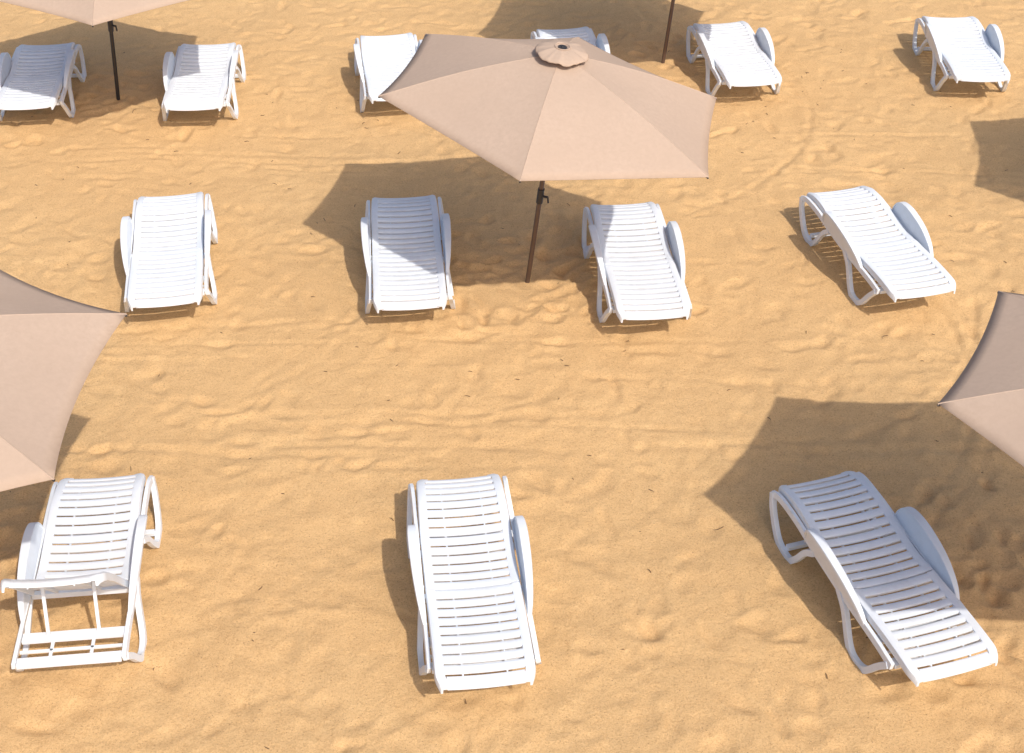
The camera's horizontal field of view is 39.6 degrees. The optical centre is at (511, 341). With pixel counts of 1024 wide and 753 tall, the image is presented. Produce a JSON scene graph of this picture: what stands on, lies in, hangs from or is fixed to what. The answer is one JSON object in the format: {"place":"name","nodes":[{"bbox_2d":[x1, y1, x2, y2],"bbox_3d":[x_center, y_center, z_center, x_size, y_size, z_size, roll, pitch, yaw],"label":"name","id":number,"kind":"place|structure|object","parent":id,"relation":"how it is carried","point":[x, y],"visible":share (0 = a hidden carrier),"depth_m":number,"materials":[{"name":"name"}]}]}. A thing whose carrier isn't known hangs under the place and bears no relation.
{"place":"outdoors","nodes":[
{"label":"outdoors","id":0,"kind":"place"},
{"bbox_2d":[0,0,1023,752],"bbox_3d":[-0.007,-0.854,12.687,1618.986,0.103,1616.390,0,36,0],"label":"sand ground","id":1,"kind":"structure","parent":0,"point":[672,446],"depth_m":10.87,"materials":[{"name":"beige sand"}]},
{"bbox_2d":[0,42,86,120],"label":"sun lounger","id":2,"kind":"object","parent":1,"relation":"on","point":[36,76],"visible":1,"depth_m":14.77,"materials":[{"name":"white plastic"}]},
{"bbox_2d":[0,270,126,491],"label":"beach umbrella","id":3,"kind":"object","parent":1,"relation":"on","point":[52,345],"visible":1,"depth_m":7.75,"materials":[{"name":"beige fabric"}]},
{"bbox_2d":[0,473,161,671],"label":"sun lounger","id":4,"kind":"object","parent":1,"relation":"on","point":[39,550],"visible":1,"depth_m":9.01,"materials":[{"name":"white plastic"}]},
{"bbox_2d":[0,0,187,99],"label":"beach umbrella","id":5,"kind":"object","parent":1,"relation":"on","point":[92,12],"visible":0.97,"depth_m":12.87,"materials":[{"name":"beige fabric"}]},
{"bbox_2d":[120,192,217,312],"bbox_3d":[-2.923,-0.751,12.142,0.765,0.486,1.810,-5,36,-8],"label":"sun lounger","id":6,"kind":"object","parent":1,"relation":"on","point":[163,265],"visible":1,"depth_m":11.99,"materials":[{"name":"white plastic"}]},
{"bbox_2d":[161,42,245,120],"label":"sun lounger","id":7,"kind":"object","parent":1,"relation":"on","point":[198,77],"visible":1,"depth_m":14.72,"materials":[{"name":"white plastic"}]},
{"bbox_2d":[353,32,421,112],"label":"sun lounger","id":8,"kind":"object","parent":1,"relation":"on","point":[385,60],"visible":0.62,"depth_m":15.12,"materials":[{"name":"white plastic"}]},
{"bbox_2d":[361,195,454,313],"bbox_3d":[-0.893,-0.729,12.131,0.765,0.486,1.810,-3,36,-4],"label":"sun lounger","id":9,"kind":"object","parent":1,"relation":"on","point":[408,272],"visible":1,"depth_m":11.96,"materials":[{"name":"white plastic"}]},
{"bbox_2d":[407,474,540,693],"bbox_3d":[-0.259,1.512,9.001,0.765,0.486,1.857,-4,36,-6],"label":"sun lounger","id":10,"kind":"object","parent":1,"relation":"on","point":[482,648],"visible":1,"depth_m":8.83,"materials":[{"name":"white plastic"}]},
{"bbox_2d":[10,49,1014,748],"bbox_3d":[-0.021,-0.387,12.002,9.968,0.060,9.951,0,36,0],"label":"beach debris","id":11,"kind":"object","parent":1,"relation":"on","point":[518,379],"visible":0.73,"depth_m":11.55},
{"bbox_2d":[378,34,716,282],"bbox_3d":[0.309,-1.179,11.270,2.615,2.484,2.355,0,36,0],"label":"beach umbrella","id":12,"kind":"object","parent":1,"relation":"on","point":[542,111],"visible":1,"depth_m":10.40,"materials":[{"name":"beige fabric"}]},
{"bbox_2d":[530,26,609,52],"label":"sun lounger","id":13,"kind":"object","parent":1,"relation":"on","point":[585,33],"visible":0.26,"depth_m":15.50,"materials":[{"name":"white plastic"}]},
{"bbox_2d":[582,202,691,322],"bbox_3d":[1.050,-0.652,12.008,0.765,0.486,1.819,-3,36,-4],"label":"sun lounger","id":14,"kind":"object","parent":1,"relation":"on","point":[653,276],"visible":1,"depth_m":11.85,"materials":[{"name":"white plastic"}]},
{"bbox_2d":[661,0,674,62],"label":"beach umbrella","id":15,"kind":"object","parent":1,"relation":"on","point":[668,31],"depth_m":15.44,"materials":[{"name":"metal"}]},
{"bbox_2d":[686,21,781,95],"bbox_3d":[2.395,-3.041,15.306,0.765,0.486,1.611,-4,36,-6],"label":"sun lounger","id":16,"kind":"object","parent":1,"relation":"on","point":[739,54],"visible":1,"depth_m":15.16,"materials":[{"name":"white plastic"}]},
{"bbox_2d":[799,186,955,304],"bbox_3d":[3.130,-0.819,12.232,0.765,0.486,1.781,-8,37,-11],"label":"sun lounger","id":17,"kind":"object","parent":1,"relation":"on","point":[891,259],"visible":1,"depth_m":12.09,"materials":[{"name":"white plastic"}]},
{"bbox_2d":[769,471,997,686],"bbox_3d":[2.330,1.488,9.036,0.764,0.486,1.810,-10,37,-14],"label":"sun lounger","id":18,"kind":"object","parent":1,"relation":"on","point":[910,531],"visible":1,"depth_m":8.89,"materials":[{"name":"white plastic"}]},
{"bbox_2d":[912,16,1010,91],"bbox_3d":[4.875,-3.115,15.394,0.764,0.486,1.668,1,36,1],"label":"sun lounger","id":19,"kind":"object","parent":1,"relation":"on","point":[969,49],"visible":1,"depth_m":15.26,"materials":[{"name":"white plastic"}]},
{"bbox_2d":[937,291,1023,466],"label":"beach umbrella","id":20,"kind":"object","parent":1,"relation":"on","point":[984,396],"visible":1,"depth_m":7.66,"materials":[{"name":"beige fabric"}]}
]}

